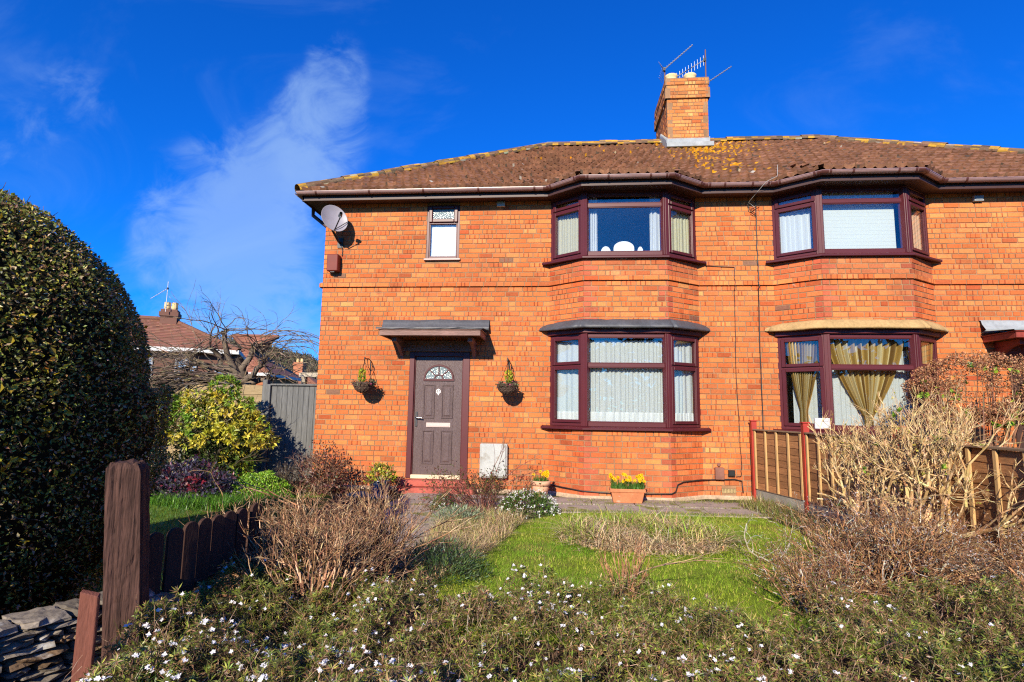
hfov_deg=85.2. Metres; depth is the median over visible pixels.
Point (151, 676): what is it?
strap leaf tufts
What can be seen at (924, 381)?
dried hydrangea
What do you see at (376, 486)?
blue pot
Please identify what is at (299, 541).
bare twig shrub
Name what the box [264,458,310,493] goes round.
dark shrub
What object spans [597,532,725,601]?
dry shrub
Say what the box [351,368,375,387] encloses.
basket plants
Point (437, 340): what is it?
semi detached house
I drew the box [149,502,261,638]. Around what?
picket edging
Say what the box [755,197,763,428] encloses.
wall cable
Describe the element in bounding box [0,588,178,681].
dry stone wall
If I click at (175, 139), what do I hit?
sky
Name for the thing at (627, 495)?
terracotta trough
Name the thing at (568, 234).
net curtain
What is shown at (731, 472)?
socket box
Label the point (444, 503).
candytuft tuft
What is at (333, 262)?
alarm box
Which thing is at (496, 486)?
red twig shrub
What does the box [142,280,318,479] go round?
pruned tree
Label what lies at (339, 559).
upright stem shrub
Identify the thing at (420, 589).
ground
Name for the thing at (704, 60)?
tv aerial
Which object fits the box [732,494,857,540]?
fence weeds
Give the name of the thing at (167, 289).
tv aerial
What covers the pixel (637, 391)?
net curtain
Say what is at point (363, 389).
hanging basket
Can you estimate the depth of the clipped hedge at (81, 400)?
3.18 m
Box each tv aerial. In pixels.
[150,282,168,311]
[659,44,692,109]
[676,49,706,77]
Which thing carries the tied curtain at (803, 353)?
hanging from the semi detached house at (437, 340)
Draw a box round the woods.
[216,335,317,379]
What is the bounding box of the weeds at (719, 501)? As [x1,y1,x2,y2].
[472,498,777,517]
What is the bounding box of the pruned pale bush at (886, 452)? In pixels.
[807,374,1023,567]
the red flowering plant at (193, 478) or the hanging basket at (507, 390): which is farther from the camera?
the hanging basket at (507, 390)
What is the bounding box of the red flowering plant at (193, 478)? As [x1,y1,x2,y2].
[178,473,212,496]
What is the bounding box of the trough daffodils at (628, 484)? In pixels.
[609,473,645,489]
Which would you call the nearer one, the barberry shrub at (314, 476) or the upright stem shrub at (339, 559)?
the upright stem shrub at (339, 559)
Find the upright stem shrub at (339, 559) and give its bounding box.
[222,505,420,626]
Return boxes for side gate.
[261,384,316,483]
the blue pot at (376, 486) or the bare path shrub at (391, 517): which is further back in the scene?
the blue pot at (376, 486)
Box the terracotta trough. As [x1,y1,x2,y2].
[609,486,645,503]
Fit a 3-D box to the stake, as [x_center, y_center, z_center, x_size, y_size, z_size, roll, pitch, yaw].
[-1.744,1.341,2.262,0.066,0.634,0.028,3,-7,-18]
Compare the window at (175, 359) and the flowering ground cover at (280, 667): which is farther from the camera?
the window at (175, 359)
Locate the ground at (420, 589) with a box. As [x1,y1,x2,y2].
[169,473,842,604]
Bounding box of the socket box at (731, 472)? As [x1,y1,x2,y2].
[728,470,734,476]
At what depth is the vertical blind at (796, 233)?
9.12 m
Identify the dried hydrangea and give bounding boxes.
[900,350,1023,451]
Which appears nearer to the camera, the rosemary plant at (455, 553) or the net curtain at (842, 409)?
the rosemary plant at (455, 553)
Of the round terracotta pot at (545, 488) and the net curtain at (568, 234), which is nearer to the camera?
the round terracotta pot at (545, 488)
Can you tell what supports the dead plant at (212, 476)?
on the side lawn at (187, 517)
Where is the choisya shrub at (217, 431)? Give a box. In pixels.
[153,373,283,488]
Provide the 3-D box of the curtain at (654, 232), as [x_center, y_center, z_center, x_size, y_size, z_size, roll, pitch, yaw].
[2.356,-1.889,9.189,0.162,1.060,0.044,0,-7,5]
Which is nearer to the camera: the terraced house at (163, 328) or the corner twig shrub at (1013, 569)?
the corner twig shrub at (1013, 569)
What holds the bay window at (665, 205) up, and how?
in the semi detached house at (437, 340)
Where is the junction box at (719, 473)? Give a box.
[714,463,724,479]
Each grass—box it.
[531,502,762,561]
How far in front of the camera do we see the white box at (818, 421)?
7.68 m
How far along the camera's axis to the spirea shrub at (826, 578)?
3.80 m
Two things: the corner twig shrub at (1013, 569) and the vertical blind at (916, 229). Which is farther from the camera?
the vertical blind at (916, 229)
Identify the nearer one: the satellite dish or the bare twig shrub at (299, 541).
the bare twig shrub at (299, 541)
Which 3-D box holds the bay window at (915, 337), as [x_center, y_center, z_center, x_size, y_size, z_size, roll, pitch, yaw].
[5.496,0.643,8.658,2.734,1.608,0.565,0,-7,5]
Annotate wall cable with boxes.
[550,479,743,494]
[711,266,741,476]
[751,165,777,206]
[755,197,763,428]
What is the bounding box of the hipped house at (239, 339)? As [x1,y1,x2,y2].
[232,334,300,385]
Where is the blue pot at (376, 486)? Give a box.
[369,478,391,494]
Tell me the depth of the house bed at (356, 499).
7.99 m
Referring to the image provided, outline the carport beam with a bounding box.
[299,373,317,383]
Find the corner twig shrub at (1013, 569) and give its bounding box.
[929,515,1023,618]
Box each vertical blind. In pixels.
[779,196,812,252]
[898,197,921,249]
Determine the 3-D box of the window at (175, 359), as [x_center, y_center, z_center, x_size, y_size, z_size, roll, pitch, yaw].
[-12.887,1.299,21.947,0.750,1.200,0.055,4,-8,-22]
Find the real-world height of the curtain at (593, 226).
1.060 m
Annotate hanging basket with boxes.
[353,357,373,392]
[497,358,517,394]
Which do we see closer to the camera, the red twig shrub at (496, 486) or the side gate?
the red twig shrub at (496, 486)
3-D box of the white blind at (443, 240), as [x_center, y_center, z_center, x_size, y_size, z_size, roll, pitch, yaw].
[-1.202,-1.752,9.832,0.530,0.640,0.006,0,-7,5]
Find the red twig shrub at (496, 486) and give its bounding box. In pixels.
[414,427,548,512]
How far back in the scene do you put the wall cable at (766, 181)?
9.10 m
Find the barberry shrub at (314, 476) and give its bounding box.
[286,440,356,497]
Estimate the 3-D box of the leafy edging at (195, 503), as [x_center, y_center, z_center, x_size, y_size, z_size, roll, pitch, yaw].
[-4.250,2.181,7.993,3.115,0.194,1.970,0,-7,5]
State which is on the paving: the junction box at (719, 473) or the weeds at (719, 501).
the weeds at (719, 501)
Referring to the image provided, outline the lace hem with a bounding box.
[557,411,693,421]
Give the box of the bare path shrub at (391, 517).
[203,463,482,590]
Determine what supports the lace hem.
attached to the net curtain at (637, 391)
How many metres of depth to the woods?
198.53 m
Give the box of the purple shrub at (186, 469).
[150,447,248,500]
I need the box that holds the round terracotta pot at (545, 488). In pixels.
[531,479,550,497]
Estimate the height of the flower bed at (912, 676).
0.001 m
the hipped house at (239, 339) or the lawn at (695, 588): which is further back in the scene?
the hipped house at (239, 339)
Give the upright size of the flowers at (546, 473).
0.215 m
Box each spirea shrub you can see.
[729,473,1023,621]
[730,528,922,642]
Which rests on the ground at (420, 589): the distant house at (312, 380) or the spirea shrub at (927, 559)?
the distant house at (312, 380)
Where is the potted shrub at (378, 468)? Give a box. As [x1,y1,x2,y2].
[362,461,402,484]
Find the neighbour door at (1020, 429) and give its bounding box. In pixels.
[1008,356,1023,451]
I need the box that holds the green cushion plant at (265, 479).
[229,470,293,498]
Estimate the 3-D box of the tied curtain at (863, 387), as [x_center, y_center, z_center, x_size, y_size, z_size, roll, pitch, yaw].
[5.502,0.683,8.619,1.140,1.410,0.090,0,-7,5]
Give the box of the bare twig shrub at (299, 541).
[174,472,447,636]
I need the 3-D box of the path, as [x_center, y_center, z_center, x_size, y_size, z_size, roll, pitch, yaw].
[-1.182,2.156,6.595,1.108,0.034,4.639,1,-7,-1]
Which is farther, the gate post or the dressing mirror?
the dressing mirror
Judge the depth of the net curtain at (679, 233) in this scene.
9.32 m
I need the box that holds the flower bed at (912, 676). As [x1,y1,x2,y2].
[149,518,1023,681]
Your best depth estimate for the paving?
7.87 m
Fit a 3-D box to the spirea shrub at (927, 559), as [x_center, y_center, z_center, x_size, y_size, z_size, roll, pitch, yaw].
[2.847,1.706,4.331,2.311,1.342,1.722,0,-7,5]
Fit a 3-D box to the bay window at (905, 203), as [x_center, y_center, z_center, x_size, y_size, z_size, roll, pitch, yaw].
[5.534,-1.888,8.970,2.734,1.208,0.565,0,-7,5]
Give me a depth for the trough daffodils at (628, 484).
8.24 m
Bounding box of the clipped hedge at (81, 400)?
[0,183,176,619]
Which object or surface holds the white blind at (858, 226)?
attached to the semi detached house at (437, 340)
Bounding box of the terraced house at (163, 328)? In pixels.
[128,302,245,382]
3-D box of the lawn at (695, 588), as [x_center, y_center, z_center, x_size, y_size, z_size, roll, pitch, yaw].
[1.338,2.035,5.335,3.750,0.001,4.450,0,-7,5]
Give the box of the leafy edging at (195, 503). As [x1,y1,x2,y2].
[149,482,291,510]
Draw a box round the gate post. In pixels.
[101,458,149,681]
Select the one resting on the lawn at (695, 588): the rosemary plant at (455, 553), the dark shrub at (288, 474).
the rosemary plant at (455, 553)
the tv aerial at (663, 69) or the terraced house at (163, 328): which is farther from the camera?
the terraced house at (163, 328)
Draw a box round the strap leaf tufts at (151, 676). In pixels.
[94,582,225,681]
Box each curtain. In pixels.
[557,340,692,421]
[558,214,577,254]
[589,198,596,250]
[649,197,659,250]
[671,212,688,252]
[786,341,818,421]
[793,351,926,425]
[830,340,902,425]
[905,340,931,422]
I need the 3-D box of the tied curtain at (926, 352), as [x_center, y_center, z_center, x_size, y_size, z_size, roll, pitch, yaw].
[6.372,0.699,8.642,0.483,1.410,0.140,3,-7,-17]
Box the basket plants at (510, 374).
[495,369,518,388]
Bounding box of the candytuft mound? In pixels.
[495,488,560,518]
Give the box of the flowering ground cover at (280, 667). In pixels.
[62,543,1023,681]
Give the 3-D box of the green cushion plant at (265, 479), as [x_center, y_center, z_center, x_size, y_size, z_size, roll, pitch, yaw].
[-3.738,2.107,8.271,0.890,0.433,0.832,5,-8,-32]
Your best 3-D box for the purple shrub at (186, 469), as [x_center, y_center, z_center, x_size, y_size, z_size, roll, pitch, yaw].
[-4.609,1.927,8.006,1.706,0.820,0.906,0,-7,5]
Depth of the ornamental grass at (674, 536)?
5.66 m
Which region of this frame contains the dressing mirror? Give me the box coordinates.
[601,241,642,250]
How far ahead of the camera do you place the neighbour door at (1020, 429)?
8.60 m
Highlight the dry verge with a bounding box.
[344,503,537,587]
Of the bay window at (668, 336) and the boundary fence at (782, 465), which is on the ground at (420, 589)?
the boundary fence at (782, 465)
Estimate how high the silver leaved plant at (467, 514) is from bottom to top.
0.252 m
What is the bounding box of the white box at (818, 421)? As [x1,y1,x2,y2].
[814,418,829,428]
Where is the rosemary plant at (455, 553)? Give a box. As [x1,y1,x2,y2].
[394,536,493,590]
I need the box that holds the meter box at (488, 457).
[479,443,507,477]
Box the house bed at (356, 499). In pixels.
[279,488,393,551]
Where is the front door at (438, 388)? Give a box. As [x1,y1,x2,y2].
[412,357,462,474]
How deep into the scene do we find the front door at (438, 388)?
9.41 m
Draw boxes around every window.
[174,359,196,378]
[423,205,459,260]
[541,328,711,431]
[542,190,706,265]
[766,185,942,263]
[773,329,946,435]
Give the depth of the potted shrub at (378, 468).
8.64 m
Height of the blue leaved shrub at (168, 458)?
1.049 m
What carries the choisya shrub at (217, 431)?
on the side lawn at (187, 517)
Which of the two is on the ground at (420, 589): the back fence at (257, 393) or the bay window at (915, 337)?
the back fence at (257, 393)
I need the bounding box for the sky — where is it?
[0,0,1023,359]
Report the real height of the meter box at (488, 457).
0.550 m
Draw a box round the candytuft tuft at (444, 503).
[429,491,457,510]
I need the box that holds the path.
[336,493,466,584]
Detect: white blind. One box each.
[431,225,455,255]
[822,192,895,248]
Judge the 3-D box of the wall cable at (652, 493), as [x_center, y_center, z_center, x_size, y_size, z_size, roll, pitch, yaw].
[2.100,2.261,8.717,3.089,0.227,0.443,0,-7,5]
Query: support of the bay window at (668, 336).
in the semi detached house at (437, 340)
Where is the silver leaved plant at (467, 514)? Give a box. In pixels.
[429,502,483,523]
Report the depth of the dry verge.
5.77 m
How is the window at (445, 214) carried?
in the semi detached house at (437, 340)
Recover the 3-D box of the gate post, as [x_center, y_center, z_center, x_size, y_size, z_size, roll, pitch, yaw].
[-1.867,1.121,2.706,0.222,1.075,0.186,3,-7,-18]
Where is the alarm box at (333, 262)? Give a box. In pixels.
[326,254,340,272]
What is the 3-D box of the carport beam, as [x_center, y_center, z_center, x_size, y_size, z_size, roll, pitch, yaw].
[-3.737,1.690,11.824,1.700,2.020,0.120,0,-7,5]
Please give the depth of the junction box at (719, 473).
8.80 m
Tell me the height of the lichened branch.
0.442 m
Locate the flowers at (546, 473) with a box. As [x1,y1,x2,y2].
[532,470,549,480]
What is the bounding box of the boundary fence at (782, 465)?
[749,420,1023,591]
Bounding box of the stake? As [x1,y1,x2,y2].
[71,589,100,681]
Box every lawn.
[63,483,331,601]
[408,513,952,658]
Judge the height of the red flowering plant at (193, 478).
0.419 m
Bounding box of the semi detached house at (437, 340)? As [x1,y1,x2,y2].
[295,72,1023,504]
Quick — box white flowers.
[79,557,1022,681]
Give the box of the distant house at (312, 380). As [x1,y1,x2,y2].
[293,358,316,383]
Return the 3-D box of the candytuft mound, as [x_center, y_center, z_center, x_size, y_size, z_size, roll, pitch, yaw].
[0.216,2.118,7.369,0.884,0.338,0.836,0,-7,5]
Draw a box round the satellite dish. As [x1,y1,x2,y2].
[321,205,347,247]
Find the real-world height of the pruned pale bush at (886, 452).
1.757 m
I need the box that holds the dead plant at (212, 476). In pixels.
[192,465,222,496]
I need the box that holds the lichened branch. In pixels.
[742,514,799,560]
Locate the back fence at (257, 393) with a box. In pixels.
[148,380,269,482]
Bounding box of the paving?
[464,495,814,518]
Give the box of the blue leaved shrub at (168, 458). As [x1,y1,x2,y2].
[148,439,180,490]
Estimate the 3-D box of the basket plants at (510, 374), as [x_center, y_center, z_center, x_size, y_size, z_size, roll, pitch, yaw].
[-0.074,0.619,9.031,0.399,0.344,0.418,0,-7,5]

